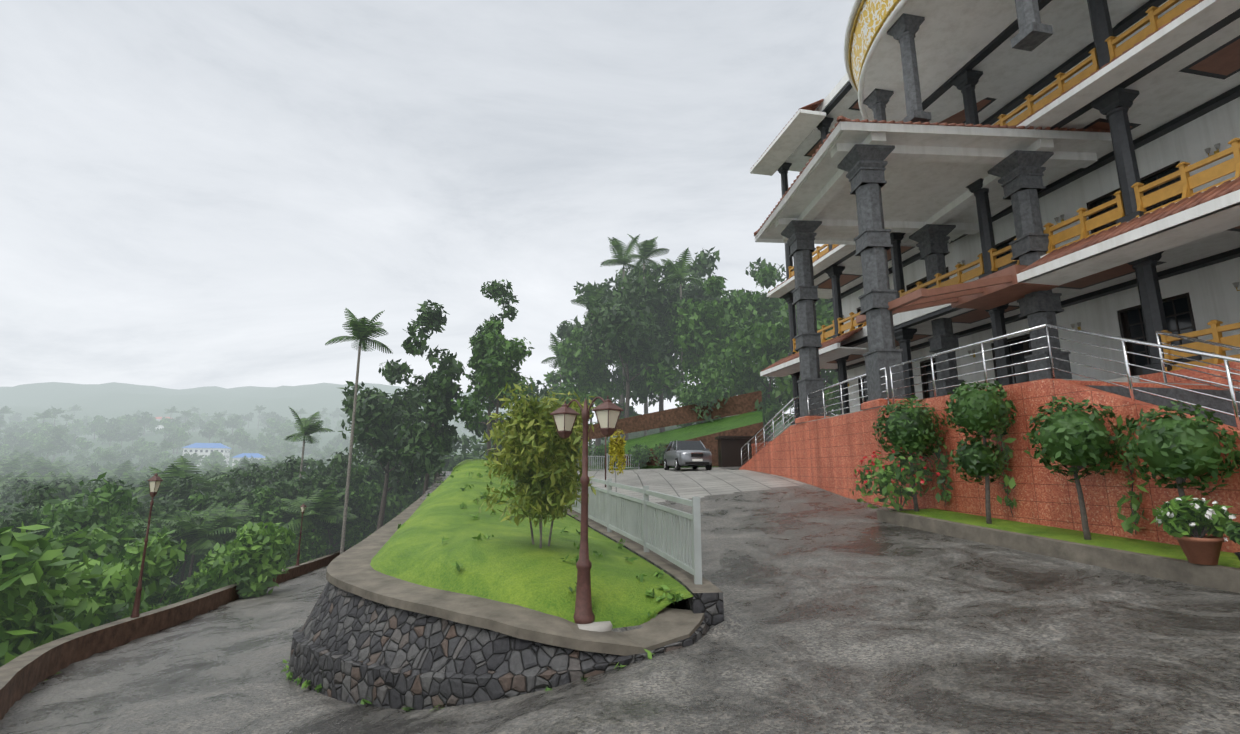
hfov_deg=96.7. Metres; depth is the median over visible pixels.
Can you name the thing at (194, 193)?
sky
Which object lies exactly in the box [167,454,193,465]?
valley tree
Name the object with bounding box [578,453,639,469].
forecourt railing
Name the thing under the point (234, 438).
valley tree
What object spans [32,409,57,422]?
valley tree
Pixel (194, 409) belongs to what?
valley tree
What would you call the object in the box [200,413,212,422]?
valley tree
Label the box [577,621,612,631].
lamp footing pad
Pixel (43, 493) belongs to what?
valley tree
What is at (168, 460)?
valley tree
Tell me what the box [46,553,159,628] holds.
roadside shrub
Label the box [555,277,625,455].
tree
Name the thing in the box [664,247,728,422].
tree
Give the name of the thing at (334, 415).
valley tree
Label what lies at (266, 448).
valley tree
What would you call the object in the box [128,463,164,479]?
valley tree
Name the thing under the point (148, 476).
valley tree
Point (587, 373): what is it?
tree
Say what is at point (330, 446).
valley tree
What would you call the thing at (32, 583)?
roadside shrub
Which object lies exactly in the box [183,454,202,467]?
valley tree
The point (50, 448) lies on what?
valley tree
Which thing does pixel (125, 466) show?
valley tree
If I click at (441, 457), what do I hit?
valley tree
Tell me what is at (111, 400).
hills
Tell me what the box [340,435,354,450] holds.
valley tree
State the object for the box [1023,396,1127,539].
topiary tree
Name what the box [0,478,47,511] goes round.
valley tree
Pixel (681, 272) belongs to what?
areca palm
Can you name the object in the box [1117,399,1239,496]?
topiary tree
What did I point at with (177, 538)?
valley tree
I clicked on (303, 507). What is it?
kerb lamp post
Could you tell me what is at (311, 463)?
valley tree
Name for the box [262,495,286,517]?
valley tree
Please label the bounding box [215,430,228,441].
valley tree
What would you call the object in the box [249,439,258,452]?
valley tree
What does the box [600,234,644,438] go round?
areca palm
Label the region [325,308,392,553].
areca
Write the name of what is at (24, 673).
road kerb wall
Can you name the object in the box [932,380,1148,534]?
climbing plants
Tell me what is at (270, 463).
valley tree
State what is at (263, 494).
valley tree
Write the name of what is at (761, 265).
tree
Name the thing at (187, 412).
valley tree
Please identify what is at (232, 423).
valley tree
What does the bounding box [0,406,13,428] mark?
valley tree
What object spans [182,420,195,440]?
valley tree
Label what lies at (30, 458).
valley tree
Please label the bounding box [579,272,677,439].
tree
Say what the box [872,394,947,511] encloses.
topiary tree
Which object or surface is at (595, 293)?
areca palm
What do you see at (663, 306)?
tree
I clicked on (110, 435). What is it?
valley tree
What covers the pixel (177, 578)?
valley tree
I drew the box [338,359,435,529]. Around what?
tall tree
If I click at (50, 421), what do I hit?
valley tree
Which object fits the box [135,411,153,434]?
valley tree
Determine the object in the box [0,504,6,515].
valley tree
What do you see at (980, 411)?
topiary tree
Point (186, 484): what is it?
valley tree
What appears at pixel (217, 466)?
valley tree
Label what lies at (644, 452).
verge shrub
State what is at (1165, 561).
planter kerb
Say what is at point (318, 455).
valley tree
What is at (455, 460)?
valley tree
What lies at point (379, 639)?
retaining wall
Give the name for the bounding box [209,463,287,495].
valley tree
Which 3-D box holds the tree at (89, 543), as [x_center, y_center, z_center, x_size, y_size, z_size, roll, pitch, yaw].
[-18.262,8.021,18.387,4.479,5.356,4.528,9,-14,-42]
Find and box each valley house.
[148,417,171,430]
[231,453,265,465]
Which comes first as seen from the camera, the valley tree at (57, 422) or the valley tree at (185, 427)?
the valley tree at (185, 427)
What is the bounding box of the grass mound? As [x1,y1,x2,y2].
[370,459,692,627]
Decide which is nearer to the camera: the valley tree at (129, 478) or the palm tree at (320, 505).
the palm tree at (320, 505)
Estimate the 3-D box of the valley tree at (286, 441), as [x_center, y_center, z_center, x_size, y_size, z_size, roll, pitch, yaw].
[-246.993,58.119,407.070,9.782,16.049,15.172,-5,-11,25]
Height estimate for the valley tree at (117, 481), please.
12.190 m
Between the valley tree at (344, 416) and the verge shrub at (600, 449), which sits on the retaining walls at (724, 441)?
the verge shrub at (600, 449)
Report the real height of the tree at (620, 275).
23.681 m
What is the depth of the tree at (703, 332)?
49.82 m
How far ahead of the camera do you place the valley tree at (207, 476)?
50.20 m
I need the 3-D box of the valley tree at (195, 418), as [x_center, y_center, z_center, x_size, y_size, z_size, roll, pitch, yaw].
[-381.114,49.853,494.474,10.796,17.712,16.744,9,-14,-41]
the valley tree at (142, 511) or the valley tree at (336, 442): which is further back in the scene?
the valley tree at (336, 442)
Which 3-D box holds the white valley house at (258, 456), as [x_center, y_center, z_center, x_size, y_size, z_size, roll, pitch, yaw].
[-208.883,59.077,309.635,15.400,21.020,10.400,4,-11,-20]
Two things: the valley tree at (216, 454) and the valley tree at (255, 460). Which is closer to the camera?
the valley tree at (255, 460)
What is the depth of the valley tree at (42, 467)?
174.24 m
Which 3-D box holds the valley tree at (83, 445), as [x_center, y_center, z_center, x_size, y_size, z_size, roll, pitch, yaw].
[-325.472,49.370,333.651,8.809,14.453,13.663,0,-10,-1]
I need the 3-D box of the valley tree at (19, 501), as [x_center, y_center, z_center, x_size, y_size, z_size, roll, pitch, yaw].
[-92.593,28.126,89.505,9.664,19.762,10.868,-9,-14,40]
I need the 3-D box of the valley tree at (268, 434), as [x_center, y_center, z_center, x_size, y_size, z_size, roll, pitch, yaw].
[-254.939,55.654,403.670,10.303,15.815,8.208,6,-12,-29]
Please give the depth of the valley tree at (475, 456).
76.00 m
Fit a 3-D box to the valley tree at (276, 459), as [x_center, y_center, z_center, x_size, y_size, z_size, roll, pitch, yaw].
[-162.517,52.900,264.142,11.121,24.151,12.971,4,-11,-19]
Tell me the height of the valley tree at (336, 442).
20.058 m
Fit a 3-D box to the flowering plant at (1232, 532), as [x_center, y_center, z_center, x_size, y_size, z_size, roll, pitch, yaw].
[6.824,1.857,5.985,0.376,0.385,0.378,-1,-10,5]
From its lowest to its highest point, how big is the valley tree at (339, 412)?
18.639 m
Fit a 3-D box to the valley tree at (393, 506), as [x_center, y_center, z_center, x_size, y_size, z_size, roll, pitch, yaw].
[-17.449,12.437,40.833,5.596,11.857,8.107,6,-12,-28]
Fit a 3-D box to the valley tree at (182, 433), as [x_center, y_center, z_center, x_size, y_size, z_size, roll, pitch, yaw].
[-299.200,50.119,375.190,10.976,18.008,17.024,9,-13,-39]
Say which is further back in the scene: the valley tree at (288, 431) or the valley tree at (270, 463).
the valley tree at (288, 431)
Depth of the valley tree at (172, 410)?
484.40 m
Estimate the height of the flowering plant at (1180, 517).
0.533 m
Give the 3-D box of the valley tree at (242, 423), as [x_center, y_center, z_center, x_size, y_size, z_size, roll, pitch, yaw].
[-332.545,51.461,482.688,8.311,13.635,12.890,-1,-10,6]
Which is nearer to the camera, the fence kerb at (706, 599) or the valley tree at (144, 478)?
the fence kerb at (706, 599)
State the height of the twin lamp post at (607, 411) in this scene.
2.517 m
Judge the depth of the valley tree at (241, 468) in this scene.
70.73 m
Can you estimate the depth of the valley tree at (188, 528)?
27.71 m
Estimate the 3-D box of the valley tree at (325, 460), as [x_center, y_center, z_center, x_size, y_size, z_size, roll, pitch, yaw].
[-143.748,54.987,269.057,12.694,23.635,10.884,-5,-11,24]
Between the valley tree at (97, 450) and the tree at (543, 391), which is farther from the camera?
the valley tree at (97, 450)
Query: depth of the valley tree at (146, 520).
30.71 m
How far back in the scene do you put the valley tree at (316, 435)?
416.82 m
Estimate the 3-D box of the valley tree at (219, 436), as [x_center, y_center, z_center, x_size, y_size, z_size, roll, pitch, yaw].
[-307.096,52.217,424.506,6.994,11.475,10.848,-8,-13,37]
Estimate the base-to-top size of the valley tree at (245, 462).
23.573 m
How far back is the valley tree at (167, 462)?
214.50 m
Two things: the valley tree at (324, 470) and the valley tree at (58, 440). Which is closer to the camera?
the valley tree at (324, 470)
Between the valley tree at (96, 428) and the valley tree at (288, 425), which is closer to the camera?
the valley tree at (96, 428)
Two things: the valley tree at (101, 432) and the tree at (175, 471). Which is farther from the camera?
the valley tree at (101, 432)
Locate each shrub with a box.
[0,521,105,666]
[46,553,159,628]
[89,529,207,619]
[171,542,234,602]
[200,521,296,598]
[577,446,592,464]
[591,442,616,466]
[605,427,625,486]
[628,443,652,468]
[649,441,674,467]
[850,445,940,510]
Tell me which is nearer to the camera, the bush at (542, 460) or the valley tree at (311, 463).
the bush at (542, 460)
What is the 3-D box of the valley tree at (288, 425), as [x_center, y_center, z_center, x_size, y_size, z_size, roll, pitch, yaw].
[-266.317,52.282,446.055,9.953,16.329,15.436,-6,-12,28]
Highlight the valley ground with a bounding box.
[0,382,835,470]
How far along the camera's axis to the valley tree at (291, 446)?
346.47 m
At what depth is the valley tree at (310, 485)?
35.52 m
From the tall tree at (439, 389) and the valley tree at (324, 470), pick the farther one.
the valley tree at (324, 470)
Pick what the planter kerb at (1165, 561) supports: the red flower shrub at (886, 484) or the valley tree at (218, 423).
the red flower shrub at (886, 484)
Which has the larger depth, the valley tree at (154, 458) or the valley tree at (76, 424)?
the valley tree at (76, 424)
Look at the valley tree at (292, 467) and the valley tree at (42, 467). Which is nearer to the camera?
the valley tree at (292, 467)
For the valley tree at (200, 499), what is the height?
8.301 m
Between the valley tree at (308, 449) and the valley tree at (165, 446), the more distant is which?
the valley tree at (308, 449)
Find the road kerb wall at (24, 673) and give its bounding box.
[0,549,345,719]
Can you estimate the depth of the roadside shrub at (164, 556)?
17.18 m
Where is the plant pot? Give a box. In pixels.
[1174,535,1224,564]
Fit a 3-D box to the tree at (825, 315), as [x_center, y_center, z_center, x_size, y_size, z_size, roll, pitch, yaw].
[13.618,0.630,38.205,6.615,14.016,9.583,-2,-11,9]
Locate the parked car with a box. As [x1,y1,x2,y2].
[664,440,711,469]
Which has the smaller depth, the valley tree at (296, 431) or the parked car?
the parked car
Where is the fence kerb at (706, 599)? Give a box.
[563,509,723,627]
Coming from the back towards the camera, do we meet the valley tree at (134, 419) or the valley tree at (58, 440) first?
the valley tree at (134, 419)
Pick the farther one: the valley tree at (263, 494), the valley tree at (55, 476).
the valley tree at (55, 476)
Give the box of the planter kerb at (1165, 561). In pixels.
[877,508,1239,592]
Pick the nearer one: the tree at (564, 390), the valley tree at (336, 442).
the tree at (564, 390)
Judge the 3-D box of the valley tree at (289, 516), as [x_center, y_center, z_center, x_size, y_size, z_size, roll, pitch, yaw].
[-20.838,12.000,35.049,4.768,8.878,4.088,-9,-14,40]
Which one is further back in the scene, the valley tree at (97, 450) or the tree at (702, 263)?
the valley tree at (97, 450)
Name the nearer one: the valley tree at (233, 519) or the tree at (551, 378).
the valley tree at (233, 519)
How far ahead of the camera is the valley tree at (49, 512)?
24.51 m
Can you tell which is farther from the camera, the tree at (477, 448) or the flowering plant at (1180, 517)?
the tree at (477, 448)
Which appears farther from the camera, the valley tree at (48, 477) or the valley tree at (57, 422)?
the valley tree at (57, 422)
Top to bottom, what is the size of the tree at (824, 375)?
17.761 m
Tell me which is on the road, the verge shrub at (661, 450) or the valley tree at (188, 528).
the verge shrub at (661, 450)
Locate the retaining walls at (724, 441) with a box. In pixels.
[580,391,763,470]
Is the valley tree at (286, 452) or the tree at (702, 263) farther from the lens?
the valley tree at (286, 452)
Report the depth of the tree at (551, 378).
68.96 m
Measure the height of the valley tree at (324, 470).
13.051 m
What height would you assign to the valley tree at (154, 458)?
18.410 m
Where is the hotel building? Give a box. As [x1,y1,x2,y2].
[739,0,1239,552]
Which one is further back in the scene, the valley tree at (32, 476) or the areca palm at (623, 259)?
the valley tree at (32, 476)
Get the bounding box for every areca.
[283,407,334,492]
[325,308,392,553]
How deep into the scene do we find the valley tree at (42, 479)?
97.21 m
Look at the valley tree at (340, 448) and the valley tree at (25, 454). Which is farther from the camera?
the valley tree at (340, 448)
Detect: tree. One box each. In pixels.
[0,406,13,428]
[0,419,7,425]
[0,457,25,477]
[0,471,38,494]
[0,471,53,501]
[0,472,23,483]
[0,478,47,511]
[0,484,61,546]
[0,491,15,508]
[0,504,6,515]
[1,451,29,461]
[1,472,38,483]
[1,479,88,517]
[5,453,39,467]
[8,412,22,421]
[8,507,57,545]
[11,479,86,501]
[13,456,67,476]
[15,479,71,502]
[17,417,37,432]
[26,461,67,478]
[29,472,168,552]
[30,525,126,571]
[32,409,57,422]
[33,471,73,483]
[34,441,60,458]
[40,418,56,423]
[43,471,92,490]
[45,432,73,461]
[46,425,70,460]
[49,408,65,425]
[53,419,61,426]
[58,433,74,455]
[58,472,98,482]
[60,413,74,424]
[61,419,83,435]
[64,471,90,482]
[65,468,96,479]
[67,404,83,422]
[67,467,92,482]
[67,478,144,507]
[69,436,94,456]
[75,480,149,506]
[78,462,102,481]
[80,415,105,438]
[84,486,143,502]
[86,482,154,522]
[87,447,105,466]
[90,415,107,427]
[91,423,104,431]
[93,427,107,443]
[94,449,122,462]
[97,460,139,481]
[98,426,121,446]
[100,417,120,430]
[110,506,150,533]
[117,415,133,432]
[120,471,147,486]
[122,427,142,444]
[126,416,148,431]
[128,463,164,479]
[131,501,183,590]
[132,453,160,470]
[133,474,164,507]
[134,506,165,606]
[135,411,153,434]
[135,470,147,482]
[138,504,198,549]
[145,441,161,458]
[146,417,159,433]
[150,458,172,469]
[152,501,216,596]
[153,418,178,437]
[153,475,222,601]
[155,439,178,452]
[158,502,236,596]
[160,461,170,473]
[162,425,176,436]
[164,406,179,418]
[165,432,181,453]
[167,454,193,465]
[169,492,223,589]
[169,537,222,604]
[170,416,180,426]
[172,427,189,453]
[174,423,192,438]
[180,409,192,421]
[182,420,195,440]
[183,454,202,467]
[185,450,203,464]
[188,462,206,474]
[189,413,200,431]
[191,407,199,412]
[191,497,266,543]
[192,485,286,584]
[196,470,244,490]
[197,468,288,526]
[198,422,218,442]
[199,458,227,473]
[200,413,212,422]
[201,450,226,467]
[201,454,224,464]
[202,463,224,473]
[202,463,236,482]
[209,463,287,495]
[211,413,224,420]
[211,466,232,474]
[212,420,225,435]
[213,427,228,439]
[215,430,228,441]
[219,417,224,428]
[221,466,253,490]
[223,415,240,434]
[224,431,241,451]
[232,455,251,466]
[233,418,247,428]
[233,428,252,447]
[237,435,251,451]
[238,458,277,486]
[242,412,253,427]
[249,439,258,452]
[249,457,266,465]
[254,404,265,425]
[255,443,276,456]
[256,458,304,522]
[257,455,326,489]
[259,456,285,470]
[261,417,280,435]
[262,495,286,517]
[263,413,273,421]
[264,432,276,446]
[267,411,276,427]
[269,491,321,537]
[270,452,291,462]
[274,414,285,422]
[275,435,284,443]
[276,435,295,449]
[278,449,295,456]
[279,440,299,451]
[279,518,332,568]
[280,422,296,433]
[282,427,294,434]
[286,451,379,554]
[291,428,302,444]
[296,408,307,425]
[299,440,318,455]
[307,433,321,441]
[309,464,382,558]
[312,440,405,542]
[313,450,324,458]
[318,455,331,465]
[320,444,334,458]
[320,445,339,458]
[322,417,330,428]
[329,410,338,422]
[329,433,345,447]
[330,446,343,458]
[334,408,344,420]
[334,422,342,431]
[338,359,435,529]
[339,414,348,429]
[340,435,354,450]
[352,446,422,529]
[367,459,421,535]
[372,299,465,494]
[389,477,429,493]
[438,432,477,470]
[439,449,453,468]
[450,319,538,460]
[460,451,475,460]
[464,279,519,460]
[469,451,479,458]
[472,431,501,459]
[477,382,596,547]
[481,380,548,460]
[539,370,589,449]
[550,379,594,453]
[554,327,641,440]
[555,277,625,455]
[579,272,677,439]
[584,267,633,414]
[607,259,702,431]
[619,262,674,430]
[640,274,776,403]
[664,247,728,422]
[669,261,705,384]
[675,356,747,426]
[704,265,830,440]
[721,310,793,441]
[728,257,825,436]
[771,298,840,415]
[778,269,838,416]
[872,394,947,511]
[941,380,1017,523]
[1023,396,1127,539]
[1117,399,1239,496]
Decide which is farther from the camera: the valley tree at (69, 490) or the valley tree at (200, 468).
the valley tree at (200, 468)
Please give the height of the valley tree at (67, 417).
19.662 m
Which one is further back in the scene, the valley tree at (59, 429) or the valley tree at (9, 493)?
the valley tree at (59, 429)
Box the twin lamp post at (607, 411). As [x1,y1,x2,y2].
[550,396,622,623]
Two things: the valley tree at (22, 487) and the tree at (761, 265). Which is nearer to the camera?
the valley tree at (22, 487)
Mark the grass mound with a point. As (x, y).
(509, 563)
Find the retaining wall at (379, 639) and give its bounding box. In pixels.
[288,495,709,709]
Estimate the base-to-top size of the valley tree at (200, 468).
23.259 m
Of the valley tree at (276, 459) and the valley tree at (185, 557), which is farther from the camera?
the valley tree at (276, 459)
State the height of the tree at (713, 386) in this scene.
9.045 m
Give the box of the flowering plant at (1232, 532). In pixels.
[1224,522,1239,544]
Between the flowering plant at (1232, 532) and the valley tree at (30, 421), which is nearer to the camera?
the flowering plant at (1232, 532)
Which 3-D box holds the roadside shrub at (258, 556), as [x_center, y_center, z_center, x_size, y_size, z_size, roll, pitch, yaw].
[-12.402,6.657,18.452,2.681,2.987,2.789,5,-12,-25]
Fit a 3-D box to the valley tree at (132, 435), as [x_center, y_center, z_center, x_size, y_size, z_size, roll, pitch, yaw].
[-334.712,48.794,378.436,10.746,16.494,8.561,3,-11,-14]
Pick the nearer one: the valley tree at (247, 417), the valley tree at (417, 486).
the valley tree at (417, 486)
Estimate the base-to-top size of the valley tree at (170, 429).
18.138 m
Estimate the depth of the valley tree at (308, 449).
385.36 m
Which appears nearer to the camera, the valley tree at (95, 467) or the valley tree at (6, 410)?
the valley tree at (95, 467)
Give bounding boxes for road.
[0,466,1239,733]
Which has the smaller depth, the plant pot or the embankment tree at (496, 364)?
the plant pot
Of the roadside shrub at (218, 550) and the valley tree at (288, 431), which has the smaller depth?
the roadside shrub at (218, 550)
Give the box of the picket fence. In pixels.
[565,478,701,583]
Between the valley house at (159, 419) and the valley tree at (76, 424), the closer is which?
the valley tree at (76, 424)
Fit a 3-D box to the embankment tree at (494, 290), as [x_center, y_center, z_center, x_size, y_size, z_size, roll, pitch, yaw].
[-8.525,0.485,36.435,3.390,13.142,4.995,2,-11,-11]
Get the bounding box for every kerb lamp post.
[130,473,162,617]
[295,504,306,565]
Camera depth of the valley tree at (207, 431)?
399.73 m
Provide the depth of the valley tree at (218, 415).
469.85 m
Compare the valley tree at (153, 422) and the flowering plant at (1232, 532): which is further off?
the valley tree at (153, 422)
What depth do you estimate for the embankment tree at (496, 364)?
29.64 m
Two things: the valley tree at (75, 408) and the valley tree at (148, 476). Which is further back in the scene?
the valley tree at (75, 408)
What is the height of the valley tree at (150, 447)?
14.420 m
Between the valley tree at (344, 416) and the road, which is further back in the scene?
the valley tree at (344, 416)
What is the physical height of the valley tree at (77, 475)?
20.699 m
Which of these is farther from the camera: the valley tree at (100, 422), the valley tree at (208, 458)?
the valley tree at (100, 422)
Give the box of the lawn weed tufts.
[281,470,683,710]
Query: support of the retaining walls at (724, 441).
on the road
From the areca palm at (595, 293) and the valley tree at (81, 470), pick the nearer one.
the areca palm at (595, 293)
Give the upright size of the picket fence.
2.480 m
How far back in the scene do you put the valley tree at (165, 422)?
415.89 m
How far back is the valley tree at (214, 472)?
112.23 m
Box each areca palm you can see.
[541,332,575,397]
[571,281,604,465]
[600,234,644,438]
[627,234,668,435]
[654,248,704,403]
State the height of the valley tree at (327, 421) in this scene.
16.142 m
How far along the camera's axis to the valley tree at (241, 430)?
401.40 m
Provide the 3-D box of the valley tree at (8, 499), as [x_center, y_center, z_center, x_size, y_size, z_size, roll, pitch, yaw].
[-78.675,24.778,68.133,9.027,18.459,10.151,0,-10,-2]
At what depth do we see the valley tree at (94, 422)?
414.52 m
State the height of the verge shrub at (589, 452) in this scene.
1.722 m
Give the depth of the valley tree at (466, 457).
60.96 m
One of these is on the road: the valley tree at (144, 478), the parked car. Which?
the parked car
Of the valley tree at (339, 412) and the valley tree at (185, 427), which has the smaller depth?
the valley tree at (185, 427)
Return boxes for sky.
[0,0,854,443]
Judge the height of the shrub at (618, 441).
2.314 m
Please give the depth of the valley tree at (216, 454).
299.00 m
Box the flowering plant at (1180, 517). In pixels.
[1150,495,1236,537]
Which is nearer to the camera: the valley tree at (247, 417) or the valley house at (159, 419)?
the valley house at (159, 419)
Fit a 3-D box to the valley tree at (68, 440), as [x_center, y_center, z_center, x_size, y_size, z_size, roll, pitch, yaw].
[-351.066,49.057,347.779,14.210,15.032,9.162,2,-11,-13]
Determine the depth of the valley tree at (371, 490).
36.17 m
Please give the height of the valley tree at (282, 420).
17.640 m
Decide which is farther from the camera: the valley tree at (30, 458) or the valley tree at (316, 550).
the valley tree at (30, 458)
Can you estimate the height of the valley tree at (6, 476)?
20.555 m
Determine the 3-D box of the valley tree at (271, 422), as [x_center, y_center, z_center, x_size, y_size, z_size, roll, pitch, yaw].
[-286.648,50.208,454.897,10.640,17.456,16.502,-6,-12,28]
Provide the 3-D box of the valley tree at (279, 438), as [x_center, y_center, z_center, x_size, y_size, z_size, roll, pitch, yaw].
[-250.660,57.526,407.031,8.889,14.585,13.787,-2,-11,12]
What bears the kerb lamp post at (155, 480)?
on the road kerb wall at (24, 673)
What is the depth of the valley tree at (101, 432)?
386.29 m
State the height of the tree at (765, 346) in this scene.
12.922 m
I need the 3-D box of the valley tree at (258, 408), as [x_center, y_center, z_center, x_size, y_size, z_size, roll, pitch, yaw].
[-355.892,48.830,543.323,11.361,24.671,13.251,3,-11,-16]
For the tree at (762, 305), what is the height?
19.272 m
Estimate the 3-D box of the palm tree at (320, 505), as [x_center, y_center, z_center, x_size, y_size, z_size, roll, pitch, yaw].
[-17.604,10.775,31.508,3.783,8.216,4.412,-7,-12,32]
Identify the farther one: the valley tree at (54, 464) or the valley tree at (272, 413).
the valley tree at (272, 413)
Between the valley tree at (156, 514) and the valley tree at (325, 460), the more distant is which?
the valley tree at (325, 460)
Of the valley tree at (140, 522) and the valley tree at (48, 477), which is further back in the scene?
the valley tree at (48, 477)
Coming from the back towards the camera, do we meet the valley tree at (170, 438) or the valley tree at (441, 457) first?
the valley tree at (170, 438)
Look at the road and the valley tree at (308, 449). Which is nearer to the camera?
the road
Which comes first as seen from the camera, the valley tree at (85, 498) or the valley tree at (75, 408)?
the valley tree at (85, 498)
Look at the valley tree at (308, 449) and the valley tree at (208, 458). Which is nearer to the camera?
the valley tree at (208, 458)

